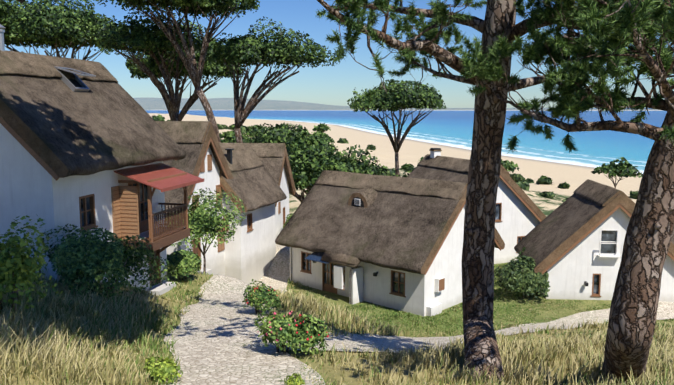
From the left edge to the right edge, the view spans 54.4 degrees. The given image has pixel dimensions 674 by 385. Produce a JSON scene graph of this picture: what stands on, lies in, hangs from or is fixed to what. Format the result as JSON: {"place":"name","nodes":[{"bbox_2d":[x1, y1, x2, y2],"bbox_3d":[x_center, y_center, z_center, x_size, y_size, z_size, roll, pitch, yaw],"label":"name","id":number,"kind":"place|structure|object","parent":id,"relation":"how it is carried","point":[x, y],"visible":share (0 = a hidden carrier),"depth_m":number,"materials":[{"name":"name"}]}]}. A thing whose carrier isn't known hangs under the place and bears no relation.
{"place":"outdoors","nodes":[
{"label":"outdoors","id":0,"kind":"place"},
{"bbox_2d":[164,244,324,384],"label":"cobble path","id":1,"kind":"structure","parent":0,"point":[205,354],"depth_m":16.05,"materials":[{"name":"grey stone"}]},
{"bbox_2d":[0,98,673,384],"bbox_3d":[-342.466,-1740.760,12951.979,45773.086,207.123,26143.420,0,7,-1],"label":"ground terrain","id":2,"kind":"structure","parent":0,"point":[413,152],"depth_m":205.74,"materials":[{"name":"beige sand"}]},
{"bbox_2d":[0,0,46,42],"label":"stone pine","id":3,"kind":"object","parent":2,"relation":"on","point":[4,18],"visible":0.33,"depth_m":62.34,"materials":[{"name":"green plant"}]},
{"bbox_2d":[0,214,62,317],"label":"bush","id":4,"kind":"object","parent":2,"relation":"on","point":[16,268],"visible":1,"depth_m":13.55,"materials":[{"name":"green plant"}]},
{"bbox_2d":[2,0,115,60],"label":"stone pine","id":5,"kind":"object","parent":2,"relation":"on","point":[63,26],"visible":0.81,"depth_m":63.94,"materials":[{"name":"green plant"}]},
{"bbox_2d":[0,50,166,290],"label":"house walls","id":6,"kind":"structure","parent":2,"relation":"on","point":[31,186],"depth_m":20.71,"materials":[{"name":"white paint"}]},
{"bbox_2d":[0,24,4,50],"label":"chimney","id":7,"kind":"object","parent":6,"relation":"on","point":[2,46],"visible":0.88,"depth_m":21.83,"materials":[{"name":"white paint"}]},
{"bbox_2d":[54,66,95,91],"bbox_3d":[-9.657,-4.137,24.078,1.254,0.938,0.850,2,8,13],"label":"skylight","id":8,"kind":"object","parent":6,"relation":"attached to","point":[76,84],"visible":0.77,"depth_m":24.02,"materials":[{"name":"silver metal"}]},
{"bbox_2d":[0,117,175,180],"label":"house left barge boards","id":9,"kind":"object","parent":6,"relation":"attached to","point":[39,160],"visible":0.27,"depth_m":19.73,"materials":[{"name":"brown wood"}]},
{"bbox_2d":[0,74,185,177],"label":"thatched roof","id":10,"kind":"structure","parent":6,"relation":"on","point":[60,127],"depth_m":22.16,"materials":[{"name":"brown wicker"}]},
{"bbox_2d":[41,223,176,298],"bbox_3d":[-7.167,2.342,19.885,4.041,2.745,3.836,0,7,-1],"label":"bush","id":11,"kind":"object","parent":2,"relation":"on","point":[98,258],"visible":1,"depth_m":19.25,"materials":[{"name":"green plant"}]},
{"bbox_2d":[79,163,203,295],"bbox_3d":[-8.128,1.869,23.387,3.270,5.270,8.544,6,10,40],"label":"house joinery","id":12,"kind":"object","parent":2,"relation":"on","point":[132,214],"visible":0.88,"depth_m":24.14,"materials":[{"name":"brown wood"}]},
{"bbox_2d":[93,8,203,120],"bbox_3d":[-17.300,-7.173,61.459,9.967,19.316,9.854,-3,8,-20],"label":"stone pine","id":13,"kind":"object","parent":2,"relation":"on","point":[133,38],"visible":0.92,"depth_m":58.69,"materials":[{"name":"green plant"}]},
{"bbox_2d":[152,114,164,120],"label":"scrub","id":14,"kind":"object","parent":2,"relation":"on","point":[161,117],"visible":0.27,"depth_m":689.38,"materials":[{"name":"green plant"}]},
{"bbox_2d":[143,356,182,384],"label":"yellow shrub","id":15,"kind":"object","parent":2,"relation":"on","point":[164,370],"visible":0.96,"depth_m":12.42,"materials":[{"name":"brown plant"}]},
{"bbox_2d":[93,0,259,142],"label":"stone pine","id":16,"kind":"object","parent":2,"relation":"on","point":[216,8],"visible":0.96,"depth_m":55.94,"materials":[{"name":"green plant"}]},
{"bbox_2d":[167,249,201,280],"bbox_3d":[-6.658,3.132,27.970,1.624,1.510,1.610,5,9,33],"label":"round shrub","id":17,"kind":"object","parent":2,"relation":"on","point":[184,261],"visible":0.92,"depth_m":27.46,"materials":[{"name":"green plant"}]},
{"bbox_2d":[125,19,244,120],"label":"stone pine","id":18,"kind":"object","parent":2,"relation":"on","point":[216,70],"visible":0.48,"depth_m":68.51,"materials":[{"name":"green plant"}]},
{"bbox_2d":[155,121,224,274],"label":"house gable walls","id":19,"kind":"structure","parent":2,"relation":"on","point":[186,131],"depth_m":36.22,"materials":[{"name":"white paint"}]},
{"bbox_2d":[163,125,232,218],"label":"roof trim","id":20,"kind":"structure","parent":19,"relation":"on","point":[190,162],"depth_m":34.94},
{"bbox_2d":[192,154,224,273],"bbox_3d":[-8.424,1.338,35.568,2.799,6.600,5.999,12,14,57],"label":"house gable joinery","id":21,"kind":"object","parent":19,"relation":"attached to","point":[195,249],"visible":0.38,"depth_m":36.37,"materials":[{"name":"brown wood"}]},
{"bbox_2d":[188,138,228,202],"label":"house gable barge boards","id":22,"kind":"object","parent":19,"relation":"attached to","point":[218,158],"visible":0.1,"depth_m":36.20,"materials":[{"name":"brown wood"}]},
{"bbox_2d":[171,187,245,273],"bbox_3d":[-6.600,2.159,31.493,4.072,4.696,3.402,6,10,40],"label":"tree","id":23,"kind":"object","parent":2,"relation":"on","point":[202,221],"visible":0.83,"depth_m":31.00,"materials":[{"name":"green plant"}]},
{"bbox_2d":[219,130,234,138],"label":"bush","id":24,"kind":"object","parent":2,"relation":"on","point":[227,134],"visible":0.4,"depth_m":333.58,"materials":[{"name":"green plant"}]},
{"bbox_2d":[221,131,246,142],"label":"bush","id":25,"kind":"object","parent":2,"relation":"on","point":[231,139],"visible":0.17,"depth_m":175.14,"materials":[{"name":"green plant"}]},
{"bbox_2d":[233,126,248,133],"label":"scrub","id":26,"kind":"object","parent":2,"relation":"on","point":[242,128],"visible":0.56,"depth_m":523.03,"materials":[{"name":"green plant"}]},
{"bbox_2d":[220,149,275,284],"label":"house wing walls","id":27,"kind":"structure","parent":2,"relation":"on","point":[249,256],"depth_m":40.05,"materials":[{"name":"white paint"}]},
{"bbox_2d":[225,148,233,163],"bbox_3d":[-6.433,-1.984,39.292,0.400,1.280,0.400,2,8,18],"label":"chimney","id":28,"kind":"object","parent":27,"relation":"on","point":[229,154],"visible":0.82,"depth_m":39.16,"materials":[{"name":"grey metal"}]},
{"bbox_2d":[220,182,242,213],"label":"house wing barge boards","id":29,"kind":"object","parent":27,"relation":"attached to","point":[225,190],"visible":0.1,"depth_m":37.71,"materials":[{"name":"brown wood"}]},
{"bbox_2d":[223,213,253,231],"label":"window","id":30,"kind":"structure","parent":27,"relation":"attached to","point":[249,223],"depth_m":39.31,"materials":[{"name":"brown wood"}]},
{"bbox_2d":[220,165,286,211],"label":"thatched roof","id":31,"kind":"structure","parent":27,"relation":"on","point":[252,189],"depth_m":39.80,"materials":[{"name":"brown wicker"}]},
{"bbox_2d":[219,143,288,237],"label":"house end walls","id":32,"kind":"structure","parent":2,"relation":"on","point":[265,150],"depth_m":50.00,"materials":[{"name":"white paint"}]},
{"bbox_2d":[259,146,295,205],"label":"roof trim","id":33,"kind":"structure","parent":32,"relation":"on","point":[273,166],"depth_m":49.11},
{"bbox_2d":[278,201,284,224],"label":"window shutters","id":34,"kind":"object","parent":32,"relation":"attached to","point":[279,207],"visible":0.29,"depth_m":50.06,"materials":[{"name":"brown wood"}]},
{"bbox_2d":[275,154,294,206],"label":"house barge boards","id":35,"kind":"object","parent":32,"relation":"on","point":[289,175],"visible":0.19,"depth_m":51.26,"materials":[{"name":"brown wood"}]},
{"bbox_2d":[242,279,281,314],"bbox_3d":[-2.382,3.428,21.032,1.344,1.152,1.400,0,7,-1],"label":"rose bush","id":36,"kind":"object","parent":2,"relation":"on","point":[261,294],"depth_m":20.69,"materials":[{"name":"green plant"}]},
{"bbox_2d":[204,16,340,142],"bbox_3d":[-6.799,-6.822,61.183,11.592,18.408,10.675,5,9,35],"label":"stone pine","id":37,"kind":"object","parent":2,"relation":"on","point":[252,49],"visible":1,"depth_m":58.30,"materials":[{"name":"green plant"}]},
{"bbox_2d":[254,310,301,353],"bbox_3d":[-1.230,3.220,15.035,1.294,1.164,1.120,7,10,41],"label":"rose bush","id":38,"kind":"object","parent":2,"relation":"on","point":[277,323],"depth_m":14.76,"materials":[{"name":"green plant"}]},
{"bbox_2d":[242,122,328,157],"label":"bush","id":39,"kind":"object","parent":2,"relation":"on","point":[286,133],"visible":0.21,"depth_m":75.68,"materials":[{"name":"green plant"}]},
{"bbox_2d":[283,213,292,227],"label":"bush","id":40,"kind":"object","parent":2,"relation":"on","point":[287,219],"depth_m":49.85,"materials":[{"name":"green plant"}]},
{"bbox_2d":[284,372,304,384],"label":"yellow shrub","id":41,"kind":"object","parent":2,"relation":"on","point":[297,379],"visible":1,"depth_m":12.12,"materials":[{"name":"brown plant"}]},
{"bbox_2d":[281,314,328,355],"bbox_3d":[-0.733,3.276,14.967,1.107,1.029,1.195,0,7,-1],"label":"rose bush","id":42,"kind":"object","parent":2,"relation":"on","point":[313,329],"depth_m":14.66,"materials":[{"name":"green plant"}]},
{"bbox_2d":[287,140,328,201],"bbox_3d":[-2.646,-0.490,60.721,5.709,8.776,6.586,-2,8,-15],"label":"bush","id":43,"kind":"object","parent":2,"relation":"on","point":[303,181],"visible":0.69,"depth_m":59.13,"materials":[{"name":"green plant"}]},
{"bbox_2d":[286,137,351,194],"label":"bush","id":44,"kind":"object","parent":2,"relation":"on","point":[329,149],"visible":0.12,"depth_m":66.80,"materials":[{"name":"green plant"}]},
{"bbox_2d":[312,123,330,134],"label":"bush","id":45,"kind":"object","parent":2,"relation":"on","point":[322,127],"visible":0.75,"depth_m":395.83,"materials":[{"name":"green plant"}]},
{"bbox_2d":[314,131,333,142],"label":"bush","id":46,"kind":"object","parent":2,"relation":"on","point":[325,135],"visible":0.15,"depth_m":257.98,"materials":[{"name":"green plant"}]},
{"bbox_2d":[0,266,673,384],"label":"dry grass blades","id":47,"kind":"object","parent":2,"relation":"on","point":[38,354],"depth_m":14.53,"materials":[{"name":"beige plant"}]},
{"bbox_2d":[337,138,348,143],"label":"scrub","id":48,"kind":"object","parent":2,"relation":"on","point":[342,140],"visible":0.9,"depth_m":489.58,"materials":[{"name":"green plant"}]},
{"bbox_2d":[319,145,397,176],"bbox_3d":[1.538,-0.136,63.522,7.946,9.184,7.147,-7,10,-44],"label":"bush","id":49,"kind":"object","parent":2,"relation":"on","point":[343,163],"visible":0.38,"depth_m":61.90,"materials":[{"name":"green plant"}]},
{"bbox_2d":[367,144,375,149],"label":"scrub","id":50,"kind":"object","parent":2,"relation":"on","point":[371,147],"visible":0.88,"depth_m":419.35,"materials":[{"name":"green plant"}]},
{"bbox_2d":[292,170,466,315],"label":"cottage walls","id":51,"kind":"structure","parent":2,"relation":"on","point":[420,293],"depth_m":35.84,"materials":[{"name":"white paint"}]},
{"bbox_2d":[321,251,360,267],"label":"porch roof","id":52,"kind":"structure","parent":51,"relation":"attached to","point":[343,260],"depth_m":35.91,"materials":[{"name":"brown plant"}]},
{"bbox_2d":[289,247,444,315],"bbox_3d":[2.638,5.025,36.722,12.106,3.090,5.509,1,7,9],"label":"cottage joinery","id":53,"kind":"object","parent":51,"relation":"in","point":[398,284],"visible":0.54,"depth_m":36.02,"materials":[{"name":"brown wood"}]},
{"bbox_2d":[275,184,504,274],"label":"thatched roof","id":54,"kind":"structure","parent":51,"relation":"on","point":[402,231],"depth_m":36.39,"materials":[{"name":"brown wicker"}]},
{"bbox_2d":[348,193,366,207],"bbox_3d":[1.185,0.467,38.205,1.500,0.900,0.055,7,10,42],"label":"dormer window","id":55,"kind":"structure","parent":54,"relation":"in","point":[357,199],"depth_m":38.18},
{"bbox_2d":[355,188,376,207],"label":"dormer roof","id":56,"kind":"structure","parent":54,"relation":"on","point":[369,195],"depth_m":38.10,"materials":[{"name":"brown wicker"}]},
{"bbox_2d":[424,200,501,274],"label":"cottage barge boards","id":57,"kind":"object","parent":54,"relation":"attached to","point":[451,226],"visible":0.17,"depth_m":34.21,"materials":[{"name":"brown wood"}]},
{"bbox_2d":[386,168,399,175],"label":"scrub","id":58,"kind":"object","parent":2,"relation":"on","point":[388,172],"visible":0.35,"depth_m":211.07,"materials":[{"name":"green plant"}]},
{"bbox_2d":[347,79,446,176],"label":"stone pine","id":59,"kind":"object","parent":2,"relation":"on","point":[397,96],"visible":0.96,"depth_m":74.60,"materials":[{"name":"green plant"}]},
{"bbox_2d":[401,163,413,169],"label":"scrub","id":60,"kind":"object","parent":2,"relation":"on","point":[406,165],"visible":0.42,"depth_m":259.40,"materials":[{"name":"green plant"}]},
{"bbox_2d":[403,166,413,172],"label":"scrub","id":61,"kind":"object","parent":2,"relation":"on","point":[411,168],"visible":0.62,"depth_m":235.35,"materials":[{"name":"green plant"}]},
{"bbox_2d":[399,157,422,176],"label":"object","id":62,"kind":"object","parent":2,"relation":"on","point":[421,158],"depth_m":61.34,"materials":[{"name":"green plant"}]},
{"bbox_2d":[156,262,672,336],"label":"green lawn grass blades","id":63,"kind":"object","parent":2,"relation":"on","point":[393,313],"visible":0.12,"depth_m":33.85,"materials":[{"name":"green plant"}]},
{"bbox_2d":[287,280,608,308],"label":"dry grass blades","id":64,"kind":"object","parent":2,"relation":"on","point":[448,308],"visible":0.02,"depth_m":37.26,"materials":[{"name":"plant"}]},
{"bbox_2d":[287,263,609,308],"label":"green grass blades","id":65,"kind":"object","parent":2,"relation":"on","point":[450,308],"visible":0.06,"depth_m":36.77,"materials":[{"name":"green plant"}]},
{"bbox_2d":[316,0,633,383],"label":"pine tree","id":66,"kind":"object","parent":2,"relation":"on","point":[480,340],"visible":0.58,"depth_m":14.34,"materials":[{"name":"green plant"}]},
{"bbox_2d":[418,154,539,263],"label":"house walls","id":67,"kind":"structure","parent":2,"relation":"on","point":[518,218],"depth_m":45.50,"materials":[{"name":"white paint"}]},
{"bbox_2d":[429,148,441,157],"bbox_3d":[7.771,-2.722,51.768,0.720,1.570,0.720,-3,8,-22],"label":"house chimney","id":68,"kind":"object","parent":67,"relation":"on","point":[434,152],"depth_m":51.46,"materials":[{"name":"white paint"}]},
{"bbox_2d":[407,165,545,220],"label":"thatched roof","id":69,"kind":"structure","parent":67,"relation":"on","point":[423,172],"depth_m":47.06,"materials":[{"name":"brown wicker"}]},
{"bbox_2d":[500,175,541,221],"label":"house barge boards","id":70,"kind":"object","parent":69,"relation":"attached to","point":[520,198],"depth_m":44.93,"materials":[{"name":"brown wood"}]},
{"bbox_2d":[495,203,524,252],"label":"windows","id":71,"kind":"structure","parent":67,"relation":"in","point":[498,215],"depth_m":44.95,"materials":[{"name":"brown wood"}]},
{"bbox_2d":[501,159,519,172],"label":"scrub","id":72,"kind":"object","parent":2,"relation":"on","point":[508,165],"visible":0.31,"depth_m":150.11,"materials":[{"name":"green plant"}]},
{"bbox_2d":[510,173,524,181],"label":"scrub","id":73,"kind":"object","parent":2,"relation":"on","point":[516,177],"visible":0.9,"depth_m":239.04,"materials":[{"name":"green plant"}]},
{"bbox_2d":[494,255,550,298],"bbox_3d":[10.473,4.875,36.873,3.176,2.759,3.264,0,7,-1],"label":"terrace bush","id":74,"kind":"object","parent":2,"relation":"on","point":[516,274],"visible":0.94,"depth_m":36.07,"materials":[{"name":"green plant"}]},
{"bbox_2d":[516,180,529,190],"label":"scrub","id":75,"kind":"object","parent":2,"relation":"on","point":[526,185],"visible":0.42,"depth_m":189.07,"materials":[{"name":"green plant"}]},
{"bbox_2d":[525,178,533,182],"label":"scrub","id":76,"kind":"object","parent":2,"relation":"on","point":[528,180],"visible":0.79,"depth_m":233.54,"materials":[{"name":"green plant"}]},
{"bbox_2d":[537,175,552,184],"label":"scrub","id":77,"kind":"object","parent":2,"relation":"on","point":[545,181],"visible":0.98,"depth_m":225.76,"materials":[{"name":"green plant"}]},
{"bbox_2d":[539,191,555,198],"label":"scrub","id":78,"kind":"object","parent":2,"relation":"on","point":[549,194],"visible":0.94,"depth_m":173.41,"materials":[{"name":"green plant"}]},
{"bbox_2d":[558,182,569,188],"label":"scrub","id":79,"kind":"object","parent":2,"relation":"on","point":[564,185],"visible":0.98,"depth_m":217.77,"materials":[{"name":"green plant"}]},
{"bbox_2d":[456,0,673,383],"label":"pine tree","id":80,"kind":"object","parent":2,"relation":"on","point":[615,30],"visible":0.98,"depth_m":11.51,"materials":[{"name":"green plant"}]},
{"bbox_2d":[538,179,673,301],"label":"house walls","id":81,"kind":"structure","parent":2,"relation":"on","point":[574,269],"depth_m":36.21,"materials":[{"name":"white paint"}]},
{"bbox_2d":[514,193,673,273],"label":"thatched roof","id":82,"kind":"structure","parent":81,"relation":"on","point":[556,233],"depth_m":37.10,"materials":[{"name":"brown wicker"}]},
{"bbox_2d":[541,204,673,274],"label":"house barge boards","id":83,"kind":"object","parent":82,"relation":"attached to","point":[669,254],"visible":0.21,"depth_m":35.58,"materials":[{"name":"brown wood"}]},
{"bbox_2d":[584,229,621,296],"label":"windows","id":84,"kind":"structure","parent":81,"relation":"attached to","point":[608,243],"depth_m":36.07,"materials":[{"name":"white wood"}]},
{"bbox_2d":[591,157,642,187],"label":"tree","id":85,"kind":"object","parent":2,"relation":"on","point":[622,169],"visible":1,"depth_m":166.09,"materials":[{"name":"green plant"}]},
{"bbox_2d":[628,190,637,198],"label":"scrub","id":86,"kind":"object","parent":2,"relation":"on","point":[633,194],"visible":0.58,"depth_m":196.52,"materials":[{"name":"green plant"}]},
{"bbox_2d":[5,0,673,107],"label":"sky","id":87,"kind":"structure","parent":0,"point":[328,85],"materials":[{"name":"blue"}]},
{"bbox_2d":[145,108,666,173],"bbox_3d":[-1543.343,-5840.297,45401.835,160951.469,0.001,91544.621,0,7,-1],"label":"sea water","id":88,"kind":"structure","parent":0,"point":[454,128],"depth_m":803.41,"materials":[{"name":"blue liquid"}]},
{"bbox_2d":[217,301,673,353],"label":"footpath","id":89,"kind":"structure","parent":0,"point":[252,339],"depth_m":20.17,"materials":[{"name":"grey gravel"}]}
]}

